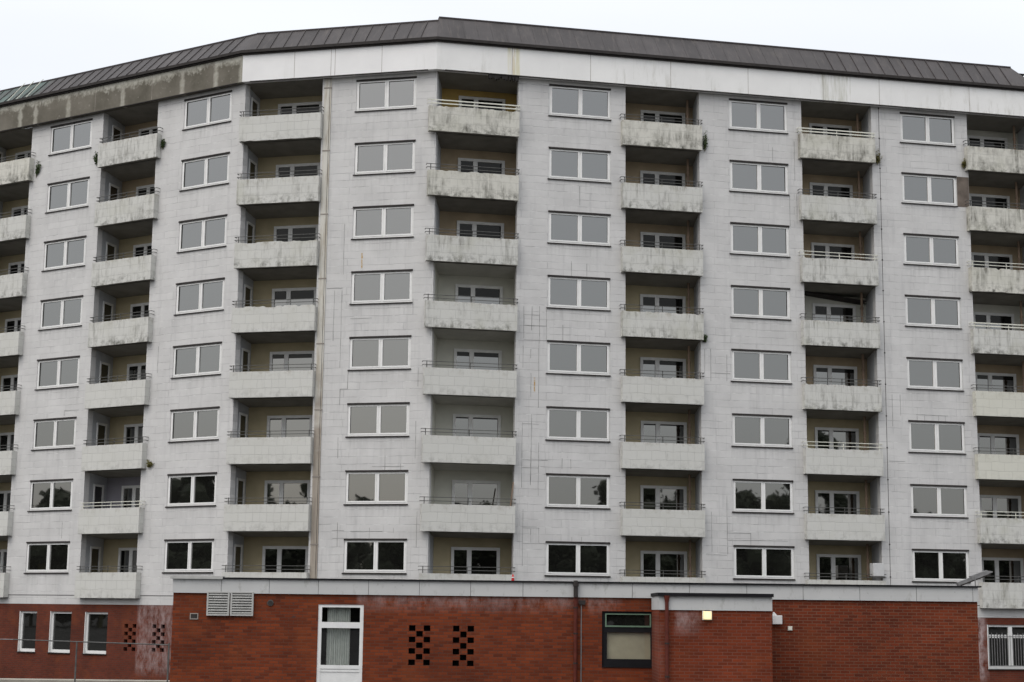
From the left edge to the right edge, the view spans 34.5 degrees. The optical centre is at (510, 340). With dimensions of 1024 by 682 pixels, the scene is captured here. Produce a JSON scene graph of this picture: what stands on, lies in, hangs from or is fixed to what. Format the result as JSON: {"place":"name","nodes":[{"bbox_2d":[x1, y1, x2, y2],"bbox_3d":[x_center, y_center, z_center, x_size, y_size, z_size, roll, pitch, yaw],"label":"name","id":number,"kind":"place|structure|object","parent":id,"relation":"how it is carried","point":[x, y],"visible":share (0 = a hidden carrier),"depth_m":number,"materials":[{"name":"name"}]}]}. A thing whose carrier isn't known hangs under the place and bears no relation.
{"place":"outdoors","nodes":[
{"label":"outdoors","id":0,"kind":"place"},
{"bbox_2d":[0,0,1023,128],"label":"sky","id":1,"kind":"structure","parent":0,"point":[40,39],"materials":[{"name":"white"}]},
{"bbox_3d":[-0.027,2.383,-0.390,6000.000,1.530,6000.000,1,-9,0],"label":"ground","id":2,"kind":"structure","parent":0,"visible":0},
{"bbox_2d":[0,678,169,681],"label":"kerb","id":3,"kind":"structure","parent":2,"relation":"on","point":[47,680],"depth_m":51.93,"materials":[{"name":"concrete"}]},
{"bbox_2d":[0,639,169,681],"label":"handrail","id":4,"kind":"object","parent":2,"relation":"on","point":[168,644],"visible":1,"depth_m":43.75,"materials":[{"name":"paint"}]},
{"bbox_2d":[0,16,1023,681],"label":"apartment building","id":5,"kind":"structure","parent":2,"relation":"on","point":[406,300],"depth_m":70.39,"materials":[{"name":"paint"}]},
{"bbox_2d":[0,432,13,450],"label":"balcony door","id":6,"kind":"structure","parent":5,"relation":"in","point":[7,440],"depth_m":78.01,"materials":[{"name":"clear glass"}]},
{"bbox_2d":[0,374,17,391],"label":"balcony door","id":7,"kind":"structure","parent":5,"relation":"in","point":[8,379],"depth_m":78.53,"materials":[{"name":"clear glass"}]},
{"bbox_2d":[16,611,36,652],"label":"window","id":8,"kind":"structure","parent":5,"relation":"in","point":[27,619],"depth_m":73.32,"materials":[{"name":"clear glass"}]},
{"bbox_2d":[24,541,69,573],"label":"window","id":9,"kind":"structure","parent":5,"relation":"in","point":[45,557],"depth_m":73.14,"materials":[{"name":"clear glass"}]},
{"bbox_2d":[27,478,72,511],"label":"window","id":10,"kind":"structure","parent":5,"relation":"in","point":[50,494],"depth_m":73.59,"materials":[{"name":"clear glass"}]},
{"bbox_2d":[31,417,76,450],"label":"window","id":11,"kind":"structure","parent":5,"relation":"in","point":[50,433],"depth_m":74.04,"materials":[{"name":"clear glass"}]},
{"bbox_2d":[35,355,79,389],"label":"window","id":12,"kind":"structure","parent":5,"relation":"in","point":[60,372],"depth_m":74.48,"materials":[{"name":"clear glass"}]},
{"bbox_2d":[47,611,71,653],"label":"window","id":13,"kind":"structure","parent":5,"relation":"in","point":[60,622],"depth_m":72.27,"materials":[{"name":"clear glass"}]},
{"bbox_2d":[38,295,82,330],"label":"window","id":14,"kind":"structure","parent":5,"relation":"in","point":[64,312],"depth_m":74.92,"materials":[{"name":"grey glass"}]},
{"bbox_2d":[41,235,86,271],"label":"window","id":15,"kind":"structure","parent":5,"relation":"in","point":[65,253],"depth_m":75.37,"materials":[{"name":"grey glass"}]},
{"bbox_2d":[45,176,89,213],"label":"window","id":16,"kind":"structure","parent":5,"relation":"in","point":[73,193],"depth_m":75.82,"materials":[{"name":"grey glass"}]},
{"bbox_2d":[48,118,92,155],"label":"window","id":17,"kind":"structure","parent":5,"relation":"in","point":[77,135],"depth_m":76.26,"materials":[{"name":"grey glass"}]},
{"bbox_2d":[82,612,107,654],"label":"window","id":18,"kind":"structure","parent":5,"relation":"in","point":[95,629],"depth_m":71.14,"materials":[{"name":"black glass"}]},
{"bbox_2d":[89,546,100,571],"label":"side door","id":19,"kind":"structure","parent":5,"relation":"in","point":[95,552],"depth_m":73.02,"materials":[{"name":"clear glass"}]},
{"bbox_2d":[92,484,103,508],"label":"side door","id":20,"kind":"structure","parent":5,"relation":"in","point":[98,490],"depth_m":73.45,"materials":[{"name":"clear glass"}]},
{"bbox_2d":[96,422,106,444],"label":"side door","id":21,"kind":"structure","parent":5,"relation":"in","point":[101,430],"depth_m":73.90,"materials":[{"name":"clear glass"}]},
{"bbox_2d":[117,548,136,571],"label":"balcony door","id":22,"kind":"structure","parent":5,"relation":"in","point":[127,559],"depth_m":72.90,"materials":[{"name":"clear glass"}]},
{"bbox_2d":[121,485,139,507],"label":"balcony door","id":23,"kind":"structure","parent":5,"relation":"in","point":[133,494],"depth_m":73.36,"materials":[{"name":"grey glass"}]},
{"bbox_2d":[123,423,142,443],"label":"balcony door","id":24,"kind":"structure","parent":5,"relation":"in","point":[130,430],"depth_m":73.83,"materials":[{"name":"black glass"}]},
{"bbox_2d":[126,363,145,380],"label":"balcony door","id":25,"kind":"structure","parent":5,"relation":"in","point":[140,368],"depth_m":74.26,"materials":[{"name":"black glass"}]},
{"bbox_2d":[130,302,148,318],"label":"balcony door","id":26,"kind":"structure","parent":5,"relation":"in","point":[138,307],"depth_m":74.70,"materials":[{"name":"black glass"}]},
{"bbox_2d":[162,539,213,572],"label":"window","id":27,"kind":"structure","parent":5,"relation":"in","point":[181,555],"depth_m":68.81,"materials":[{"name":"black glass"}]},
{"bbox_2d":[165,472,216,507],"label":"window","id":28,"kind":"structure","parent":5,"relation":"in","point":[184,489],"depth_m":69.25,"materials":[{"name":"black glass"}]},
{"bbox_2d":[168,406,219,442],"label":"window","id":29,"kind":"structure","parent":5,"relation":"in","point":[189,424],"depth_m":69.71,"materials":[{"name":"grey glass"}]},
{"bbox_2d":[170,341,221,378],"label":"window","id":30,"kind":"structure","parent":5,"relation":"in","point":[202,359],"depth_m":70.15,"materials":[{"name":"grey glass"}]},
{"bbox_2d":[174,277,224,315],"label":"window","id":31,"kind":"structure","parent":5,"relation":"in","point":[200,296],"depth_m":70.60,"materials":[{"name":"grey glass"}]},
{"bbox_2d":[176,214,226,252],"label":"window","id":32,"kind":"structure","parent":5,"relation":"in","point":[204,233],"depth_m":71.03,"materials":[{"name":"grey glass"}]},
{"bbox_2d":[179,151,229,191],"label":"window","id":33,"kind":"structure","parent":5,"relation":"in","point":[209,170],"depth_m":71.49,"materials":[{"name":"grey glass"}]},
{"bbox_2d":[182,90,231,130],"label":"window","id":34,"kind":"structure","parent":5,"relation":"in","point":[211,109],"depth_m":71.94,"materials":[{"name":"grey glass"}]},
{"bbox_2d":[233,544,242,571],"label":"side door","id":35,"kind":"structure","parent":5,"relation":"in","point":[238,549],"depth_m":68.68,"materials":[{"name":"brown glass"}]},
{"bbox_2d":[262,546,308,572],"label":"balcony door","id":36,"kind":"structure","parent":5,"relation":"in","point":[295,556],"depth_m":68.88,"materials":[{"name":"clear glass"}]},
{"bbox_2d":[264,480,310,503],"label":"balcony door","id":37,"kind":"structure","parent":5,"relation":"in","point":[290,491],"depth_m":69.34,"materials":[{"name":"grey glass"}]},
{"bbox_2d":[266,415,312,436],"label":"balcony door","id":38,"kind":"structure","parent":5,"relation":"in","point":[278,426],"depth_m":69.80,"materials":[{"name":"grey glass"}]},
{"bbox_2d":[269,351,314,370],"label":"balcony door","id":39,"kind":"structure","parent":5,"relation":"in","point":[289,357],"depth_m":70.24,"materials":[{"name":"grey glass"}]},
{"bbox_2d":[271,287,316,306],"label":"balcony door","id":40,"kind":"structure","parent":5,"relation":"in","point":[299,294],"depth_m":70.67,"materials":[{"name":"grey glass"}]},
{"bbox_2d":[274,224,318,241],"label":"balcony door","id":41,"kind":"structure","parent":5,"relation":"in","point":[307,230],"depth_m":71.14,"materials":[{"name":"black glass"}]},
{"bbox_2d":[276,163,319,177],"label":"balcony door","id":42,"kind":"structure","parent":5,"relation":"in","point":[313,167],"depth_m":71.59,"materials":[{"name":"black glass"}]},
{"bbox_2d":[278,101,321,114],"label":"balcony door","id":43,"kind":"structure","parent":5,"relation":"in","point":[302,106],"depth_m":72.05,"materials":[{"name":"black glass"}]},
{"bbox_2d":[342,538,406,573],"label":"window","id":44,"kind":"structure","parent":5,"relation":"in","point":[361,555],"depth_m":66.29,"materials":[{"name":"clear glass"}]},
{"bbox_2d":[343,470,407,504],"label":"window","id":45,"kind":"structure","parent":5,"relation":"in","point":[363,487],"depth_m":66.73,"materials":[{"name":"grey glass"}]},
{"bbox_2d":[345,402,409,437],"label":"window","id":46,"kind":"structure","parent":5,"relation":"in","point":[381,419],"depth_m":67.17,"materials":[{"name":"grey glass"}]},
{"bbox_2d":[347,335,410,370],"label":"window","id":47,"kind":"structure","parent":5,"relation":"in","point":[366,352],"depth_m":67.61,"materials":[{"name":"grey glass"}]},
{"bbox_2d":[349,269,412,304],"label":"window","id":48,"kind":"structure","parent":5,"relation":"in","point":[374,286],"depth_m":68.06,"materials":[{"name":"grey glass"}]},
{"bbox_2d":[351,204,413,239],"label":"window","id":49,"kind":"structure","parent":5,"relation":"in","point":[379,221],"depth_m":68.51,"materials":[{"name":"grey glass"}]},
{"bbox_2d":[353,139,415,175],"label":"window","id":50,"kind":"structure","parent":5,"relation":"in","point":[398,156],"depth_m":68.95,"materials":[{"name":"grey glass"}]},
{"bbox_2d":[354,76,416,111],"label":"window","id":51,"kind":"structure","parent":5,"relation":"in","point":[394,93],"depth_m":69.40,"materials":[{"name":"grey glass"}]},
{"bbox_2d":[451,547,499,573],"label":"balcony door","id":52,"kind":"structure","parent":5,"relation":"in","point":[464,557],"depth_m":67.85,"materials":[{"name":"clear glass"}]},
{"bbox_2d":[452,480,500,504],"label":"balcony door","id":53,"kind":"structure","parent":5,"relation":"in","point":[464,489],"depth_m":68.29,"materials":[{"name":"grey glass"}]},
{"bbox_2d":[452,414,500,436],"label":"balcony door","id":54,"kind":"structure","parent":5,"relation":"in","point":[472,422],"depth_m":68.75,"materials":[{"name":"grey glass"}]},
{"bbox_2d":[453,348,501,369],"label":"balcony door","id":55,"kind":"structure","parent":5,"relation":"in","point":[460,355],"depth_m":69.20,"materials":[{"name":"grey glass"}]},
{"bbox_2d":[455,284,502,304],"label":"balcony door","id":56,"kind":"structure","parent":5,"relation":"in","point":[467,290],"depth_m":69.66,"materials":[{"name":"grey glass"}]},
{"bbox_2d":[456,220,503,238],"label":"balcony door","id":57,"kind":"structure","parent":5,"relation":"in","point":[461,225],"depth_m":70.12,"materials":[{"name":"black glass"}]},
{"bbox_2d":[458,158,504,173],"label":"balcony door","id":58,"kind":"structure","parent":5,"relation":"in","point":[468,162],"depth_m":70.57,"materials":[{"name":"black glass"}]},
{"bbox_2d":[458,96,504,110],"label":"balcony door","id":59,"kind":"structure","parent":5,"relation":"in","point":[461,98],"depth_m":71.00,"materials":[{"name":"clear glass"}]},
{"bbox_2d":[544,541,610,576],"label":"window","id":60,"kind":"structure","parent":5,"relation":"in","point":[563,558],"depth_m":67.07,"materials":[{"name":"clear glass"}]},
{"bbox_2d":[545,473,610,509],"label":"window","id":61,"kind":"structure","parent":5,"relation":"in","point":[568,491],"depth_m":67.52,"materials":[{"name":"grey glass"}]},
{"bbox_2d":[545,406,610,442],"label":"window","id":62,"kind":"structure","parent":5,"relation":"in","point":[579,424],"depth_m":67.96,"materials":[{"name":"grey glass"}]},
{"bbox_2d":[546,340,610,376],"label":"window","id":63,"kind":"structure","parent":5,"relation":"in","point":[563,357],"depth_m":68.41,"materials":[{"name":"grey glass"}]},
{"bbox_2d":[546,275,610,310],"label":"window","id":64,"kind":"structure","parent":5,"relation":"in","point":[564,292],"depth_m":68.86,"materials":[{"name":"grey glass"}]},
{"bbox_2d":[547,210,610,246],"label":"window","id":65,"kind":"structure","parent":5,"relation":"in","point":[564,227],"depth_m":69.30,"materials":[{"name":"grey glass"}]},
{"bbox_2d":[548,147,610,182],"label":"window","id":66,"kind":"structure","parent":5,"relation":"in","point":[569,164],"depth_m":69.74,"materials":[{"name":"grey glass"}]},
{"bbox_2d":[548,84,611,120],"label":"window","id":67,"kind":"structure","parent":5,"relation":"in","point":[570,101],"depth_m":70.19,"materials":[{"name":"grey glass"}]},
{"bbox_2d":[640,170,684,185],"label":"balcony door","id":68,"kind":"structure","parent":5,"relation":"in","point":[643,174],"depth_m":72.24,"materials":[{"name":"black glass"}]},
{"bbox_2d":[640,110,684,123],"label":"balcony door","id":69,"kind":"structure","parent":5,"relation":"in","point":[648,113],"depth_m":72.70,"materials":[{"name":"black glass"}]},
{"bbox_2d":[640,357,685,377],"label":"balcony door","id":70,"kind":"structure","parent":5,"relation":"in","point":[659,365],"depth_m":70.89,"materials":[{"name":"grey glass"}]},
{"bbox_2d":[640,294,685,313],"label":"balcony door","id":71,"kind":"structure","parent":5,"relation":"in","point":[675,302],"depth_m":71.35,"materials":[{"name":"grey glass"}]},
{"bbox_2d":[640,232,685,249],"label":"balcony door","id":72,"kind":"structure","parent":5,"relation":"in","point":[644,236],"depth_m":71.82,"materials":[{"name":"black glass"}]},
{"bbox_2d":[640,551,686,576],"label":"balcony door","id":73,"kind":"structure","parent":5,"relation":"in","point":[675,561],"depth_m":69.54,"materials":[{"name":"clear glass"}]},
{"bbox_2d":[640,485,686,509],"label":"balcony door","id":74,"kind":"structure","parent":5,"relation":"in","point":[653,498],"depth_m":69.98,"materials":[{"name":"black glass"}]},
{"bbox_2d":[641,421,686,443],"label":"balcony door","id":75,"kind":"structure","parent":5,"relation":"in","point":[676,430],"depth_m":70.45,"materials":[{"name":"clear glass"}]},
{"bbox_2d":[728,98,787,133],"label":"window","id":76,"kind":"structure","parent":5,"relation":"in","point":[744,114],"depth_m":71.87,"materials":[{"name":"grey glass"}]},
{"bbox_2d":[729,160,788,195],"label":"window","id":77,"kind":"structure","parent":5,"relation":"in","point":[745,176],"depth_m":71.43,"materials":[{"name":"grey glass"}]},
{"bbox_2d":[730,222,789,257],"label":"window","id":78,"kind":"structure","parent":5,"relation":"in","point":[755,239],"depth_m":70.98,"materials":[{"name":"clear glass"}]},
{"bbox_2d":[730,285,790,320],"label":"window","id":79,"kind":"structure","parent":5,"relation":"in","point":[752,302],"depth_m":70.53,"materials":[{"name":"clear glass"}]},
{"bbox_2d":[731,349,791,383],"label":"window","id":80,"kind":"structure","parent":5,"relation":"in","point":[748,365],"depth_m":70.09,"materials":[{"name":"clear glass"}]},
{"bbox_2d":[731,413,792,448],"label":"window","id":81,"kind":"structure","parent":5,"relation":"in","point":[749,430],"depth_m":69.64,"materials":[{"name":"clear glass"}]},
{"bbox_2d":[732,479,793,513],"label":"window","id":82,"kind":"structure","parent":5,"relation":"in","point":[749,495],"depth_m":69.20,"materials":[{"name":"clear glass"}]},
{"bbox_2d":[733,545,795,579],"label":"window","id":83,"kind":"structure","parent":5,"relation":"in","point":[751,562],"depth_m":68.76,"materials":[{"name":"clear glass"}]},
{"bbox_2d":[809,123,851,136],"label":"balcony door","id":84,"kind":"structure","parent":5,"relation":"in","point":[811,125],"depth_m":74.35,"materials":[{"name":"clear glass"}]},
{"bbox_2d":[809,182,852,197],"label":"balcony door","id":85,"kind":"structure","parent":5,"relation":"in","point":[828,187],"depth_m":73.90,"materials":[{"name":"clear glass"}]},
{"bbox_2d":[811,242,854,259],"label":"balcony door","id":86,"kind":"structure","parent":5,"relation":"in","point":[822,247],"depth_m":73.45,"materials":[{"name":"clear glass"}]},
{"bbox_2d":[812,303,855,321],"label":"balcony door","id":87,"kind":"structure","parent":5,"relation":"in","point":[829,309],"depth_m":73.00,"materials":[{"name":"clear glass"}]},
{"bbox_2d":[813,365,856,385],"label":"balcony door","id":88,"kind":"structure","parent":5,"relation":"in","point":[820,372],"depth_m":72.54,"materials":[{"name":"clear glass"}]},
{"bbox_2d":[814,427,858,449],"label":"balcony door","id":89,"kind":"structure","parent":5,"relation":"in","point":[846,435],"depth_m":72.10,"materials":[{"name":"clear glass"}]},
{"bbox_2d":[815,490,859,514],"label":"balcony door","id":90,"kind":"structure","parent":5,"relation":"in","point":[849,500],"depth_m":71.62,"materials":[{"name":"clear glass"}]},
{"bbox_2d":[816,554,861,579],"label":"balcony door","id":91,"kind":"structure","parent":5,"relation":"in","point":[825,563],"depth_m":71.19,"materials":[{"name":"clear glass"}]},
{"bbox_2d":[900,112,955,146],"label":"window","id":92,"kind":"structure","parent":5,"relation":"in","point":[916,128],"depth_m":73.54,"materials":[{"name":"grey glass"}]},
{"bbox_2d":[901,172,957,206],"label":"window","id":93,"kind":"structure","parent":5,"relation":"in","point":[917,188],"depth_m":73.09,"materials":[{"name":"grey glass"}]},
{"bbox_2d":[903,233,959,267],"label":"window","id":94,"kind":"structure","parent":5,"relation":"in","point":[919,249],"depth_m":72.65,"materials":[{"name":"grey glass"}]},
{"bbox_2d":[905,294,961,328],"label":"window","id":95,"kind":"structure","parent":5,"relation":"in","point":[921,310],"depth_m":72.20,"materials":[{"name":"grey glass"}]},
{"bbox_2d":[906,357,963,391],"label":"window","id":96,"kind":"structure","parent":5,"relation":"in","point":[940,374],"depth_m":71.77,"materials":[{"name":"grey glass"}]},
{"bbox_2d":[908,420,965,454],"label":"window","id":97,"kind":"structure","parent":5,"relation":"in","point":[933,437],"depth_m":71.31,"materials":[{"name":"grey glass"}]},
{"bbox_2d":[910,484,968,518],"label":"window","id":98,"kind":"structure","parent":5,"relation":"in","point":[927,500],"depth_m":70.88,"materials":[{"name":"grey glass"}]},
{"bbox_2d":[912,549,968,582],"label":"window","id":99,"kind":"structure","parent":5,"relation":"in","point":[929,565],"depth_m":70.41,"materials":[{"name":"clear glass"}]},
{"bbox_2d":[967,135,1007,148],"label":"balcony door","id":100,"kind":"structure","parent":5,"relation":"in","point":[971,138],"depth_m":75.95,"materials":[{"name":"clear glass"}]},
{"bbox_2d":[969,193,1009,208],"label":"balcony door","id":101,"kind":"structure","parent":5,"relation":"in","point":[977,197],"depth_m":75.52,"materials":[{"name":"clear glass"}]},
{"bbox_2d":[971,252,1012,269],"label":"balcony door","id":102,"kind":"structure","parent":5,"relation":"in","point":[987,257],"depth_m":75.06,"materials":[{"name":"clear glass"}]},
{"bbox_2d":[973,312,1014,329],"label":"balcony door","id":103,"kind":"structure","parent":5,"relation":"in","point":[984,317],"depth_m":74.61,"materials":[{"name":"grey glass"}]},
{"bbox_2d":[975,372,1016,391],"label":"balcony door","id":104,"kind":"structure","parent":5,"relation":"in","point":[1002,379],"depth_m":74.15,"materials":[{"name":"grey glass"}]},
{"bbox_2d":[977,433,1019,454],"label":"balcony door","id":105,"kind":"structure","parent":5,"relation":"in","point":[987,441],"depth_m":73.70,"materials":[{"name":"grey glass"}]},
{"bbox_2d":[980,495,1021,518],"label":"balcony door","id":106,"kind":"structure","parent":5,"relation":"in","point":[987,502],"depth_m":73.25,"materials":[{"name":"grey glass"}]},
{"bbox_2d":[982,557,1023,582],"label":"balcony door","id":107,"kind":"structure","parent":5,"relation":"in","point":[1009,566],"depth_m":72.82,"materials":[{"name":"black glass"}]},
{"bbox_2d":[987,625,1023,669],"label":"window","id":108,"kind":"structure","parent":5,"relation":"in","point":[1005,643],"depth_m":70.55,"materials":[{"name":"clear glass"}]},
{"bbox_2d":[170,576,981,681],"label":"brick annex","id":109,"kind":"object","parent":2,"relation":"on","point":[232,629],"visible":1,"depth_m":45.30,"materials":[{"name":"red brick"}]},
{"bbox_2d":[316,604,363,681],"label":"door","id":110,"kind":"structure","parent":109,"relation":"in","point":[340,626],"depth_m":45.43,"materials":[{"name":"white glass"}]},
{"bbox_2d":[602,611,651,667],"bbox_3d":[3.201,8.193,45.338,1.390,1.515,0.180,1,-9,0],"label":"window","id":111,"kind":"structure","parent":109,"relation":"in","point":[626,635],"depth_m":45.38,"materials":[{"name":"beige glass"}]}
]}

